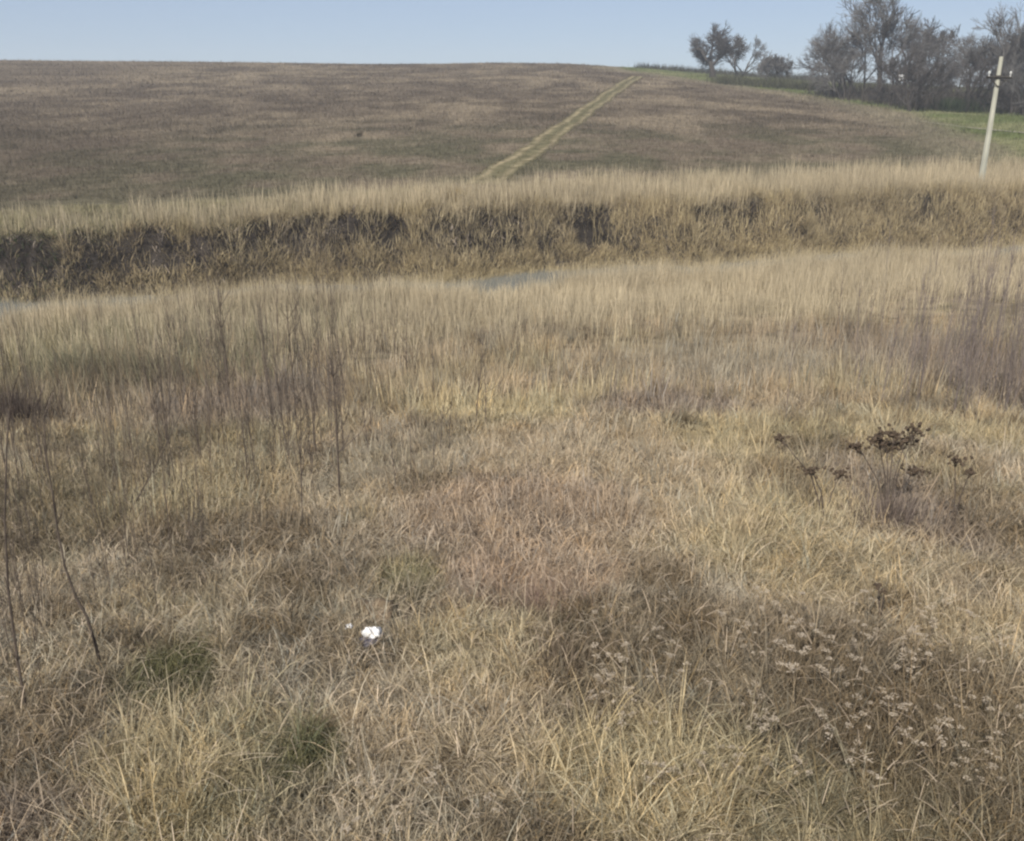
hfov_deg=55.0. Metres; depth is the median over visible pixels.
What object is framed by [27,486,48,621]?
bare sapling
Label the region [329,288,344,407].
bare sapling
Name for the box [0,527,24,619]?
bare sapling
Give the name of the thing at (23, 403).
bare sapling
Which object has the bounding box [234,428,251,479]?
bare sapling
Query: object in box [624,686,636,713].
umbel plant
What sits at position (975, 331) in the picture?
bare sapling
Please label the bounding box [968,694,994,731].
umbel plant
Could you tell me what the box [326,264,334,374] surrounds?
bare sapling
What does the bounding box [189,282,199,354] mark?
bare sapling
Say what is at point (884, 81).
bare tree
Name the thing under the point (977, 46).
bare tree
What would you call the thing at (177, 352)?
bare sapling
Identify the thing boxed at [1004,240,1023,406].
bare sapling
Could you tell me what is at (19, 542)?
bare sapling
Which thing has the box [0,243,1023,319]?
stream water
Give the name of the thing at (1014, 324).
bare sapling
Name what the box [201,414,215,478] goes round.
bare sapling
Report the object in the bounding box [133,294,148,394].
bare sapling
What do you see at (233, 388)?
bare sapling
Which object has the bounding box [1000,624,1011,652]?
umbel plant
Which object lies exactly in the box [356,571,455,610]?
grass tussock
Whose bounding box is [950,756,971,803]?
umbel plant
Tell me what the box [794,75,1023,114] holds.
undergrowth
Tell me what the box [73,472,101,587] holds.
bare sapling
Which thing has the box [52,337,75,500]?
bare sapling
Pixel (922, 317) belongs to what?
bare sapling
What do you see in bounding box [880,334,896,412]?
bare sapling
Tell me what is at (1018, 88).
bare tree
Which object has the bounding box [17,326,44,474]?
bare sapling
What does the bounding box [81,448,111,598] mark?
bare sapling
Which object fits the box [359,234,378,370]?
bare sapling
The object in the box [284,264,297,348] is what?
bare sapling
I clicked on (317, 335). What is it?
bare sapling
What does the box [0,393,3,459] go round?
bare sapling
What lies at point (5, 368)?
bare sapling
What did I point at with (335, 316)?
bare sapling
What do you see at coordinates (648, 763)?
umbel plant
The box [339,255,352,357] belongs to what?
bare sapling
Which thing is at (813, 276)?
reeds
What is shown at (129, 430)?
bare sapling
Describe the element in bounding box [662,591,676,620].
umbel plant
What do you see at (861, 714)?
umbel plant
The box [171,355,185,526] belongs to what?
bare sapling
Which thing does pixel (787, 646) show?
umbel plant
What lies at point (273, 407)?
bare sapling
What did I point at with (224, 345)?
bare sapling
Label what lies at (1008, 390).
bare sapling
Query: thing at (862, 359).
bare sapling
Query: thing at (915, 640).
umbel plant
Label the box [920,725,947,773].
umbel plant
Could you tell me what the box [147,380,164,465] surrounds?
bare sapling
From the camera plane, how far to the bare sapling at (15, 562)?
6.09 m
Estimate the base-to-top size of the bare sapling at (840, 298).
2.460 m
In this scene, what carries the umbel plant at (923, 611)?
on the ground at (118, 256)
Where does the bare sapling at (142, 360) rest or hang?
on the ground at (118, 256)
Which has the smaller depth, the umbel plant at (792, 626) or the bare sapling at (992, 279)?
the umbel plant at (792, 626)
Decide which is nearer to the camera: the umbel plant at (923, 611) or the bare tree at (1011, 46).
the umbel plant at (923, 611)
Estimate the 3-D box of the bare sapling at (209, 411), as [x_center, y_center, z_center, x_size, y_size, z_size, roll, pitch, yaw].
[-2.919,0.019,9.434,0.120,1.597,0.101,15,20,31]
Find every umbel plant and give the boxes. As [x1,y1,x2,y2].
[340,823,351,839]
[351,816,360,840]
[355,781,377,822]
[382,805,402,839]
[424,766,442,799]
[472,792,499,835]
[588,689,603,724]
[591,642,610,672]
[592,603,611,621]
[592,689,615,710]
[593,668,615,704]
[594,673,612,694]
[604,711,625,747]
[614,641,630,678]
[620,705,635,730]
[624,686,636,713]
[641,760,674,792]
[643,626,663,652]
[645,770,663,797]
[647,669,665,706]
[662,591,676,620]
[664,652,673,684]
[676,764,692,787]
[678,661,690,697]
[693,751,704,784]
[702,678,724,697]
[714,610,725,653]
[719,745,744,771]
[721,752,745,776]
[734,619,750,647]
[739,701,766,734]
[745,713,768,741]
[748,680,764,712]
[751,648,771,677]
[753,586,778,616]
[753,756,772,798]
[763,715,777,752]
[763,718,778,752]
[774,639,785,683]
[774,639,807,673]
[775,661,796,697]
[782,615,798,640]
[784,662,799,688]
[788,618,814,661]
[789,633,810,670]
[794,759,812,787]
[797,591,804,631]
[800,629,834,665]
[814,707,827,735]
[815,656,834,693]
[818,631,836,657]
[824,667,848,699]
[824,724,834,766]
[845,693,866,730]
[845,714,870,756]
[845,756,881,791]
[846,653,861,686]
[851,589,875,625]
[851,739,865,769]
[852,619,872,654]
[867,686,885,722]
[869,770,885,791]
[883,695,912,749]
[885,693,905,740]
[893,657,914,688]
[894,650,916,686]
[896,726,910,758]
[897,726,918,765]
[898,647,910,686]
[900,633,927,656]
[907,625,921,660]
[907,626,921,657]
[918,638,929,669]
[920,605,936,640]
[920,614,938,641]
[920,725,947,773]
[921,651,931,688]
[925,602,936,636]
[926,717,953,761]
[939,716,969,766]
[942,594,955,615]
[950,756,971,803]
[951,695,969,720]
[957,607,977,638]
[960,657,984,695]
[962,610,973,651]
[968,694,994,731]
[977,763,1004,790]
[982,749,1001,789]
[985,731,1002,757]
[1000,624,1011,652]
[1005,704,1023,723]
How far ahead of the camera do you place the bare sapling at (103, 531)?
5.95 m
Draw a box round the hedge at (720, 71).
[628,61,854,81]
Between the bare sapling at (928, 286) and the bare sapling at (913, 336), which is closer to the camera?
the bare sapling at (913, 336)
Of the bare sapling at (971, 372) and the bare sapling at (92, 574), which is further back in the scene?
the bare sapling at (971, 372)
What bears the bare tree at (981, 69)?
on the ground at (118, 256)
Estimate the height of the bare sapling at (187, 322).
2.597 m
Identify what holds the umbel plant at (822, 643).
on the ground at (118, 256)
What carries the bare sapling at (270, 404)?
on the ground at (118, 256)
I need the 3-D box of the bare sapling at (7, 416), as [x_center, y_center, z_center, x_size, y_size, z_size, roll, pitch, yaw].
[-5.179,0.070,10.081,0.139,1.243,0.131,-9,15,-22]
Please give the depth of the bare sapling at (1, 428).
8.33 m
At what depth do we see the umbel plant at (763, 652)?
5.06 m
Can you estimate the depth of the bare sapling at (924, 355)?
13.80 m
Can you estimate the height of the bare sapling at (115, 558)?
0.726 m
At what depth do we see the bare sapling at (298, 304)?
20.44 m
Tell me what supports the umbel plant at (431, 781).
on the ground at (118, 256)
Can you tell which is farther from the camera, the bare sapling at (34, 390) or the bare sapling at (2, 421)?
the bare sapling at (2, 421)
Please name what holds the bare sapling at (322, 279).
on the ground at (118, 256)
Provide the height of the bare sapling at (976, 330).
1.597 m
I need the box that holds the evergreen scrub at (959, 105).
[929,95,1004,113]
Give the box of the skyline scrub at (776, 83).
[706,72,832,90]
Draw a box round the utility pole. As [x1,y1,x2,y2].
[979,57,1012,181]
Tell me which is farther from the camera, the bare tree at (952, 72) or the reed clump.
the bare tree at (952, 72)
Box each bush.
[0,378,111,430]
[2,338,155,382]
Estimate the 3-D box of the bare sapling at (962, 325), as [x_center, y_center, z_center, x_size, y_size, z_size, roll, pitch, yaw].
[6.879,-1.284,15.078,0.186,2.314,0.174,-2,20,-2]
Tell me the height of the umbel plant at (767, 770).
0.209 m
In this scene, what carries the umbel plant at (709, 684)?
on the ground at (118, 256)
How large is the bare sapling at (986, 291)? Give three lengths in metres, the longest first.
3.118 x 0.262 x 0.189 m
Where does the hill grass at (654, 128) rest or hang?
on the ground at (118, 256)
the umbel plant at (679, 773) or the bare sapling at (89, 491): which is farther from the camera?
the bare sapling at (89, 491)
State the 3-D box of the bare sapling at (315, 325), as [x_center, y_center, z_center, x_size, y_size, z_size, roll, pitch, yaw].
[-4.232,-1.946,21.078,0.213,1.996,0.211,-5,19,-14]
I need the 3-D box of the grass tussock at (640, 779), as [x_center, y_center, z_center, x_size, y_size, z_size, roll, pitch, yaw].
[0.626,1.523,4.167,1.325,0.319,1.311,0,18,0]
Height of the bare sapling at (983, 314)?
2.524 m
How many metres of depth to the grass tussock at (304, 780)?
4.22 m
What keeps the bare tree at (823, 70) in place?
on the ground at (118, 256)
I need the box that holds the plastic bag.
[361,627,383,639]
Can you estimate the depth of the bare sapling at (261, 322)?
14.47 m
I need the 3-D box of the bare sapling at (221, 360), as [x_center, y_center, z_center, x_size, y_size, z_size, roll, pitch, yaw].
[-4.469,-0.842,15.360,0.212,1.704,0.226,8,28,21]
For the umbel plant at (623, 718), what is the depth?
4.54 m
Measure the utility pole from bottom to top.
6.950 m
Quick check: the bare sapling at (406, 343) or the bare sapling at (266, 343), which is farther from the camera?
the bare sapling at (406, 343)
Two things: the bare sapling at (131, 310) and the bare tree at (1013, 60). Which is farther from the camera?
the bare tree at (1013, 60)
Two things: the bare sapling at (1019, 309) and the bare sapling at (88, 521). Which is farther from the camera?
the bare sapling at (1019, 309)
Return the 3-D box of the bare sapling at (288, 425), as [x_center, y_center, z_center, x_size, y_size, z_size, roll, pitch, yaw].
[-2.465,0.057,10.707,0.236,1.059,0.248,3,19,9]
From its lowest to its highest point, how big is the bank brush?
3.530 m
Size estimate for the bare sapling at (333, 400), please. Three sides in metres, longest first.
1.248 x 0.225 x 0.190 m
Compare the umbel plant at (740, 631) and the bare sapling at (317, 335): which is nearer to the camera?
the umbel plant at (740, 631)
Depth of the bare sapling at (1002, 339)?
14.50 m
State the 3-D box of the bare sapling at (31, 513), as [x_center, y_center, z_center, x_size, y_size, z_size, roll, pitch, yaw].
[-2.974,0.572,6.058,0.096,1.373,0.066,-4,18,-2]
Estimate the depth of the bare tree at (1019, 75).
93.82 m
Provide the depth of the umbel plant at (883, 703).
4.72 m
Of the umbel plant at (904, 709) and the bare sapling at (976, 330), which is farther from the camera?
the bare sapling at (976, 330)
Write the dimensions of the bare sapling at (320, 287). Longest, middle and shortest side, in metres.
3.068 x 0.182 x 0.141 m
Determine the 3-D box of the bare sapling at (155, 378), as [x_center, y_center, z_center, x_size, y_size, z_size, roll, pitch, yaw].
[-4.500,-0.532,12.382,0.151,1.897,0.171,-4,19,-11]
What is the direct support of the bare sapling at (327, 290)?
on the ground at (118, 256)
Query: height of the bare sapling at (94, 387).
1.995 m
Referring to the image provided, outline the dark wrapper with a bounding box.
[357,637,381,647]
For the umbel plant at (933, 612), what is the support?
on the ground at (118, 256)
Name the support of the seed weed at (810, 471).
on the ground at (118, 256)
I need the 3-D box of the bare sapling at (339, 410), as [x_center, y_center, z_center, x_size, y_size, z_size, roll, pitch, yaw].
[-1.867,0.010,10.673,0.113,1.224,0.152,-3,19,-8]
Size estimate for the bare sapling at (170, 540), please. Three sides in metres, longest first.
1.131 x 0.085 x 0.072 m
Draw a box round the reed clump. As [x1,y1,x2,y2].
[444,183,475,206]
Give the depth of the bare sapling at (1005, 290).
16.94 m
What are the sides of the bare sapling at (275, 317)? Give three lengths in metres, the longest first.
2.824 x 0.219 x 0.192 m
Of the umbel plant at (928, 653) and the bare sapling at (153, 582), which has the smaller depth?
the umbel plant at (928, 653)
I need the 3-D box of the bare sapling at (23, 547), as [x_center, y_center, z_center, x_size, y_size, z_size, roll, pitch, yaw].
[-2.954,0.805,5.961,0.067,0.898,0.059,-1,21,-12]
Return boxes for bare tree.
[688,21,747,77]
[708,34,772,77]
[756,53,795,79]
[787,22,911,93]
[801,28,864,96]
[802,8,871,91]
[804,51,867,96]
[805,17,884,87]
[811,46,875,99]
[836,0,956,99]
[863,48,923,102]
[876,40,945,103]
[879,6,960,92]
[885,52,953,111]
[897,31,973,88]
[898,39,950,89]
[902,31,931,74]
[925,59,982,101]
[941,31,997,97]
[944,26,1020,96]
[952,28,1020,89]
[955,54,1020,107]
[959,61,1013,109]
[960,29,1023,97]
[971,0,1023,100]
[997,21,1023,100]
[999,56,1023,115]
[1000,25,1023,70]
[1004,47,1023,111]
[1009,41,1023,99]
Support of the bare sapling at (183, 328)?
on the ground at (118, 256)
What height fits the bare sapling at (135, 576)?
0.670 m
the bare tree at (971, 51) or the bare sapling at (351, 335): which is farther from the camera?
the bare tree at (971, 51)
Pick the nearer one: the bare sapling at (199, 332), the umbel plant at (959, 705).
the umbel plant at (959, 705)
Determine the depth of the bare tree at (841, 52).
118.45 m
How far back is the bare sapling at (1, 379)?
11.14 m
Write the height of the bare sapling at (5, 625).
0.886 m
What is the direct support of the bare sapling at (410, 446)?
on the ground at (118, 256)
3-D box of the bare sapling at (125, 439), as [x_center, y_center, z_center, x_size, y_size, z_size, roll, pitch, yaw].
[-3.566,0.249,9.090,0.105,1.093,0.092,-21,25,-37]
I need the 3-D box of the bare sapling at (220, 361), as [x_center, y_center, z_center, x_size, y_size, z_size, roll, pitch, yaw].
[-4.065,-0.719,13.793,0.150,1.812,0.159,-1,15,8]
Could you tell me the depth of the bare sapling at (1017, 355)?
14.02 m
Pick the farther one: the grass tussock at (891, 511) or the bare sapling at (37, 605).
the grass tussock at (891, 511)
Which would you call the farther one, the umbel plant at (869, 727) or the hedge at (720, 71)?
the hedge at (720, 71)
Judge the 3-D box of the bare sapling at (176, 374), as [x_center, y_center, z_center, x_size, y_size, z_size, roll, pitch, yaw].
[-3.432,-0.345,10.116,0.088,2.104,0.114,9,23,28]
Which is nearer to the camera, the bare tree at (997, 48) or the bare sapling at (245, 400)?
the bare sapling at (245, 400)
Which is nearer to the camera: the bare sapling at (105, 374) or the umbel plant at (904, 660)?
the umbel plant at (904, 660)
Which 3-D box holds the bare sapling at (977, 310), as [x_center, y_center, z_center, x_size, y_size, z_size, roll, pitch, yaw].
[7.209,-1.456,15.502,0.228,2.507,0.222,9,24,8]
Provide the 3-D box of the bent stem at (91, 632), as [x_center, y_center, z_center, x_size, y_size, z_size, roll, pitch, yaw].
[-2.251,0.628,5.034,0.142,1.662,0.170,8,20,22]
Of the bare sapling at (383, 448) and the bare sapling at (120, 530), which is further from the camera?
the bare sapling at (383, 448)
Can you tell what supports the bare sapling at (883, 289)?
on the ground at (118, 256)
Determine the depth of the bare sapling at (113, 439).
8.11 m
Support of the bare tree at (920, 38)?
on the ground at (118, 256)
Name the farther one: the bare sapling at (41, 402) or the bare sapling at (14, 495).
the bare sapling at (41, 402)
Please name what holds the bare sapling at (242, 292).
on the ground at (118, 256)
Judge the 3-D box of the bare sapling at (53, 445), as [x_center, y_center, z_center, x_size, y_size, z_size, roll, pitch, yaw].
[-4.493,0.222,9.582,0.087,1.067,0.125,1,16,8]
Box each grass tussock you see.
[47,726,332,840]
[84,646,254,722]
[242,754,362,814]
[319,684,571,840]
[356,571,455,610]
[421,557,672,657]
[477,610,652,706]
[504,697,803,839]
[596,494,887,587]
[796,487,987,542]
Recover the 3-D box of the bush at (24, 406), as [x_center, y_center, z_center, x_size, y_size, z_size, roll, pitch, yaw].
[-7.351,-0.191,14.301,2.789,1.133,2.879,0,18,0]
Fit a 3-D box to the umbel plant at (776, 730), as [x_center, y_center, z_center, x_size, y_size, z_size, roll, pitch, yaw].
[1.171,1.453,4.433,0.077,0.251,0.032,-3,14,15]
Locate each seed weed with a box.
[774,433,851,517]
[845,422,930,506]
[873,582,886,620]
[947,452,975,527]
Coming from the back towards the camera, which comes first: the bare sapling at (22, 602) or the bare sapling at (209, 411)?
the bare sapling at (209, 411)
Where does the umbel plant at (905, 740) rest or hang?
on the ground at (118, 256)
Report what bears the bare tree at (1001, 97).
on the ground at (118, 256)
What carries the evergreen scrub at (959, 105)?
on the ground at (118, 256)
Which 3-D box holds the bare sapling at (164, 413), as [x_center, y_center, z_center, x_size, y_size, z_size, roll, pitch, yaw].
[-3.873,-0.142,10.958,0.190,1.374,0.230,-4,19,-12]
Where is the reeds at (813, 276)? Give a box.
[0,233,1023,393]
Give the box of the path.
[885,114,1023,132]
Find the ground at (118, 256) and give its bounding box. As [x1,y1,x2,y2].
[0,60,1023,840]
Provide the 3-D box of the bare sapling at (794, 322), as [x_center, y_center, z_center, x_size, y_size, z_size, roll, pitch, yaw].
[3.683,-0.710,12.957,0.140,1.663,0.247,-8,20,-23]
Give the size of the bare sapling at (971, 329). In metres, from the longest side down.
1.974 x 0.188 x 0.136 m
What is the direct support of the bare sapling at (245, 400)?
on the ground at (118, 256)
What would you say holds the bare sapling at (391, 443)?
on the ground at (118, 256)
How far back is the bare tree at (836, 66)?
113.74 m
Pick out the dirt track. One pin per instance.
(500, 166)
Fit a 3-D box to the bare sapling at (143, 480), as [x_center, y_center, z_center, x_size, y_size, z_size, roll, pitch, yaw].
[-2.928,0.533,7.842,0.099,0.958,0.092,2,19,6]
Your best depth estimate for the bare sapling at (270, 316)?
21.54 m
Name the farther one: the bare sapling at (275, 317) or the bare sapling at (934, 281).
the bare sapling at (275, 317)
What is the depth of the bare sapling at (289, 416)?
10.10 m
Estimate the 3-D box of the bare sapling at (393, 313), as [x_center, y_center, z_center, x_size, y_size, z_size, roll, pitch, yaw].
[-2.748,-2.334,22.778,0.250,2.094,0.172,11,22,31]
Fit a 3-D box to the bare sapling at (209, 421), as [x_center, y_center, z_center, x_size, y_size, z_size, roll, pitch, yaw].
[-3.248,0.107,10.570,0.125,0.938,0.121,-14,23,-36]
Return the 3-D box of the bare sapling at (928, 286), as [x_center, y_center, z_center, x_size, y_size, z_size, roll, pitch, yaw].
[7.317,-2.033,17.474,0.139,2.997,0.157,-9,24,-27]
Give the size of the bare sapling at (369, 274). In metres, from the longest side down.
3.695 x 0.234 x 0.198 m
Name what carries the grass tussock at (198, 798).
on the ground at (118, 256)
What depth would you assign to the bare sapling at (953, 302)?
18.31 m
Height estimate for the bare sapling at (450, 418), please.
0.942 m
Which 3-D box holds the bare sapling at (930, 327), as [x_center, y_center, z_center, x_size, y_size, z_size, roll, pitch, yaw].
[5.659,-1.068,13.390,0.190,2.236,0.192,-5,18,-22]
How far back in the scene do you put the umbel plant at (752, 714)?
4.60 m
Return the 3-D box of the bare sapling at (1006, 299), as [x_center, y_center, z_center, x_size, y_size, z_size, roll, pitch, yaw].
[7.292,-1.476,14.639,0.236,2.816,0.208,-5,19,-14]
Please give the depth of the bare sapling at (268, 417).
9.91 m
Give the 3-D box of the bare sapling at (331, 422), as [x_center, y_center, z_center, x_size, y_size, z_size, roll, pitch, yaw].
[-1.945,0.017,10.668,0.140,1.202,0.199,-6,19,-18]
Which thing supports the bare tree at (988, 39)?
on the ground at (118, 256)
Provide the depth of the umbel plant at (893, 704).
4.61 m
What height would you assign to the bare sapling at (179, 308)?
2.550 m
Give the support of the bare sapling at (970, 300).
on the ground at (118, 256)
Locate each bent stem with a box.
[0,363,26,707]
[36,391,101,664]
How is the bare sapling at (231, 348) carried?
on the ground at (118, 256)
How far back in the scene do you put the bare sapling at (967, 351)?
14.33 m
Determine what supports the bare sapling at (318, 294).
on the ground at (118, 256)
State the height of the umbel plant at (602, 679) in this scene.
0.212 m
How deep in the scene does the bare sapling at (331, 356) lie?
13.79 m
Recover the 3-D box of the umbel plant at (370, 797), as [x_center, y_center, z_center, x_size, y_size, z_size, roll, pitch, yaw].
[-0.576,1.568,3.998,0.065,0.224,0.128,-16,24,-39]
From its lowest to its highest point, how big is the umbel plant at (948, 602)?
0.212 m
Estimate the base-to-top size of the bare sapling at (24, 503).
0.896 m
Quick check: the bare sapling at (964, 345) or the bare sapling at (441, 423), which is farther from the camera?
the bare sapling at (964, 345)
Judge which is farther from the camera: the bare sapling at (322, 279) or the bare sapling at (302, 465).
the bare sapling at (322, 279)
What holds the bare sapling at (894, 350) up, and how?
on the ground at (118, 256)
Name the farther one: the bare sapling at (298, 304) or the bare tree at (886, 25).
the bare tree at (886, 25)
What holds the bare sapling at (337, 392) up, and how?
on the ground at (118, 256)
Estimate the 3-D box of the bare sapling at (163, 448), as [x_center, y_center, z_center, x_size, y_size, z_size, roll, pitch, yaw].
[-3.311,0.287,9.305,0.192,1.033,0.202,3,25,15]
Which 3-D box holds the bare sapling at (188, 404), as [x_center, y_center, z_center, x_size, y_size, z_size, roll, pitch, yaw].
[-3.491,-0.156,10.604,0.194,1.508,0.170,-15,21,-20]
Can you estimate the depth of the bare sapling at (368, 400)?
12.05 m
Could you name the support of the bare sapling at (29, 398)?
on the ground at (118, 256)
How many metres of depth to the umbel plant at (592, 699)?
4.69 m
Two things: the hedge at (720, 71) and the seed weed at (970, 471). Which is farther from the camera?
the hedge at (720, 71)
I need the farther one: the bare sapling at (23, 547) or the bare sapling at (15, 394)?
the bare sapling at (15, 394)
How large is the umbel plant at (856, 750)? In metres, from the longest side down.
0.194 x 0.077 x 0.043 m
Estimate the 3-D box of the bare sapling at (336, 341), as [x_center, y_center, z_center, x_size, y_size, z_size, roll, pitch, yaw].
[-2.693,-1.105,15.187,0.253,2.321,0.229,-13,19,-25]
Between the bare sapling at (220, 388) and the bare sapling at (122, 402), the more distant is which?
the bare sapling at (220, 388)
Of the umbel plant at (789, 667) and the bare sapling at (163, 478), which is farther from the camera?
the bare sapling at (163, 478)
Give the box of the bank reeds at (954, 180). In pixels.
[0,148,1023,306]
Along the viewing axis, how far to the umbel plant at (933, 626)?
5.47 m
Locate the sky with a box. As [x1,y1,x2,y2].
[0,0,1023,88]
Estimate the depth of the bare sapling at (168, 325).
12.44 m
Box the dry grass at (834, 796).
[0,344,1023,840]
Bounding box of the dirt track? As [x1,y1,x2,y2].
[465,76,641,183]
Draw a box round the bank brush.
[0,181,1023,301]
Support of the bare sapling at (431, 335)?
on the ground at (118, 256)
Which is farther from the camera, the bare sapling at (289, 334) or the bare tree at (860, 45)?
the bare tree at (860, 45)
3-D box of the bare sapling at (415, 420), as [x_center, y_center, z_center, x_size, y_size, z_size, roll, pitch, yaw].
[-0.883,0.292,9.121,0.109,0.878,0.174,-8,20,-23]
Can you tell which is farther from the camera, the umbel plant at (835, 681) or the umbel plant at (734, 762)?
the umbel plant at (835, 681)
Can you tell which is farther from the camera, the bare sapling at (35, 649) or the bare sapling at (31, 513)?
the bare sapling at (31, 513)
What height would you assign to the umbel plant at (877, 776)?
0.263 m
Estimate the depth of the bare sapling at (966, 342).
13.06 m
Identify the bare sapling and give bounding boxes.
[0,325,20,498]
[0,335,9,453]
[0,380,17,470]
[0,391,12,521]
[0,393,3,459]
[0,397,29,488]
[0,442,29,553]
[0,483,17,589]
[0,491,24,610]
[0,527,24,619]
[0,575,28,689]
[0,583,13,664]
[0,603,16,665]
[0,623,15,695]
[3,365,25,427]
[3,475,36,610]
[4,345,34,474]
[4,521,20,602]
[8,401,30,542]
[9,307,48,484]
[10,416,50,597]
[11,488,31,604]
[11,533,31,671]
[12,493,44,641]
[14,452,35,551]
[15,318,32,493]
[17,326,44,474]
[19,345,42,486]
[19,444,43,627]
[23,557,40,663]
[23,589,44,705]
[25,410,50,554]
[26,341,47,472]
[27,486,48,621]
[32,353,48,473]
[42,399,63,582]
[44,397,59,485]
[51,345,95,513]
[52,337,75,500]
[64,425,110,559]
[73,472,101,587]
[74,294,101,466]
[76,300,110,474]
[77,430,95,534]
[80,519,96,608]
[81,286,116,480]
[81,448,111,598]
[85,354,108,528]
[88,286,117,472]
[95,406,110,496]
[96,281,105,336]
[96,468,111,605]
[100,382,128,557]
[101,474,129,578]
[103,377,116,496]
[103,520,124,615]
[104,376,117,519]
[106,347,135,465]
[109,486,129,576]
[112,345,143,483]
[113,321,138,499]
[113,390,136,486]
[115,445,128,547]
[116,377,126,514]
[120,466,139,572]
[121,471,144,590]
[122,252,140,358]
[126,401,184,517]
[129,541,147,613]
[130,297,157,430]
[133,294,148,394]
[133,452,157,611]
[135,408,157,488]
[137,433,152,528]
[138,425,155,536]
[142,309,165,435]
[145,352,169,459]
[145,438,156,486]
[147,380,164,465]
[150,354,173,457]
[151,296,173,424]
[151,317,170,482]
[151,402,174,486]
[155,436,169,532]
[157,362,175,486]
[160,294,190,468]
[161,300,182,430]
[161,456,176,619]
[163,296,176,421]
[168,309,186,401]
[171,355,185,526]
[173,267,183,354]
[174,337,202,457]
[176,289,189,359]
[180,261,191,368]
[180,452,192,544]
[183,371,199,449]
[184,396,206,451]
[186,367,202,543]
[186,472,200,561]
[187,264,207,395]
[187,371,202,472]
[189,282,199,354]
[190,413,203,568]
[194,324,215,438]
[195,271,214,347]
[196,456,207,556]
[197,232,219,364]
[199,316,213,381]
[199,389,212,445]
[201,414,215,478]
[203,351,214,482]
[204,258,226,377]
[205,336,222,398]
[205,345,221,406]
[207,270,235,423]
[207,397,226,454]
[209,240,225,348]
[209,260,227,388]
[210,317,228,397]
[210,322,224,450]
[210,322,227,451]
[211,342,222,400]
[214,311,228,417]
[216,303,235,412]
[216,331,232,406]
[225,317,237,378]
[225,364,245,442]
[227,367,237,418]
[229,346,245,481]
[230,412,255,468]
[234,235,245,347]
[234,336,260,454]
[234,406,259,485]
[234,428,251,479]
[237,359,249,444]
[238,406,262,493]
[244,336,259,382]
[245,367,255,473]
[253,300,267,381]
[255,228,266,327]
[256,284,271,413]
[256,345,273,480]
[257,371,289,450]
[261,352,283,443]
[262,332,288,459]
[264,295,270,378]
[265,361,276,473]
[266,277,274,346]
[272,257,282,353]
[272,366,287,469]
[272,389,292,482]
[274,291,317,422]
[274,324,291,422]
[274,383,299,462]
[277,343,292,421]
[279,372,309,521]
[283,353,298,474]
[283,372,305,452]
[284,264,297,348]
[288,252,305,364]
[289,347,309,431]
[291,297,299,397]
[292,315,316,456]
[294,303,305,403]
[298,341,305,390]
[299,356,321,451]
[302,290,313,372]
[302,414,315,459]
[302,423,315,492]
[306,267,324,387]
[306,383,319,485]
[307,311,324,411]
[309,289,317,361]
[311,290,322,386]
[311,356,324,454]
[312,248,322,360]
[313,237,328,332]
[313,334,369,497]
[317,226,328,324]
[322,233,331,337]
[323,352,337,428]
[323,357,337,445]
[323,372,338,471]
[324,281,346,399]
[324,307,338,409]
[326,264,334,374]
[327,299,340,414]
[328,276,346,417]
[329,265,337,355]
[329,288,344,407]
[329,347,348,442]
[334,368,343,453]
[337,261,344,351]
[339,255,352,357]
[346,313,355,368]
[349,224,362,348]
[349,373,371,455]
[350,322,362,380]
[357,268,369,370]
[357,364,373,435]
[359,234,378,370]
[365,208,378,349]
[365,323,373,387]
[373,342,379,414]
[376,259,385,359]
[376,423,390,468]
[380,417,400,486]
[385,257,394,346]
[390,285,397,354]
[396,308,421,372]
[396,428,406,473]
[407,391,416,477]
[407,404,422,488]
[428,384,450,451]
[429,298,440,382]
[430,372,438,472]
[445,385,456,443]
[462,353,504,421]
[465,326,488,421]
[512,275,521,371]
[785,312,800,418]
[832,253,847,348]
[848,271,865,375]
[855,282,877,398]
[879,221,891,354]
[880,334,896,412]
[885,293,912,383]
[888,309,901,386]
[899,262,936,405]
[903,304,929,411]
[907,262,930,407]
[912,223,940,368]
[915,327,931,409]
[916,252,931,374]
[917,287,929,397]
[918,264,949,402]
[919,328,932,399]
[924,219,949,341]
[936,291,959,385]
[938,247,974,387]
[941,245,968,367]
[943,249,983,408]
[946,297,962,390]
[952,320,972,385]
[952,324,972,412]
[953,252,996,387]
[953,274,971,393]
[954,287,974,416]
[958,218,981,367]
[960,291,975,417]
[960,309,978,395]
[962,261,990,409]
[963,298,977,401]
[964,283,978,388]
[964,330,980,408]
[965,235,983,387]
[965,273,979,352]
[967,255,1004,404]
[969,247,1002,380]
[970,227,1008,388]
[971,233,990,349]
[971,303,993,405]
[973,190,997,336]
[973,300,983,359]
[975,207,1005,353]
[975,265,999,417]
[975,290,993,359]
[977,211,994,384]
[978,232,1006,332]
[984,266,1015,393]
[984,298,1003,400]
[990,228,1020,364]
[992,282,1013,399]
[994,228,1022,392]
[994,230,1015,354]
[995,251,1011,361]
[996,339,1019,415]
[1000,265,1021,402]
[1003,323,1021,410]
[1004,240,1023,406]
[1004,294,1023,410]
[1005,256,1023,411]
[1008,320,1023,401]
[1011,340,1023,410]
[1014,315,1023,410]
[1017,282,1022,344]
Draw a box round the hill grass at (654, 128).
[0,58,1023,200]
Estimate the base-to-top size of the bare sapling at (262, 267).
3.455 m
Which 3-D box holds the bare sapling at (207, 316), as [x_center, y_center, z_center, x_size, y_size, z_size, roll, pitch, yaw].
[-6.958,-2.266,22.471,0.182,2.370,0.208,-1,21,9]

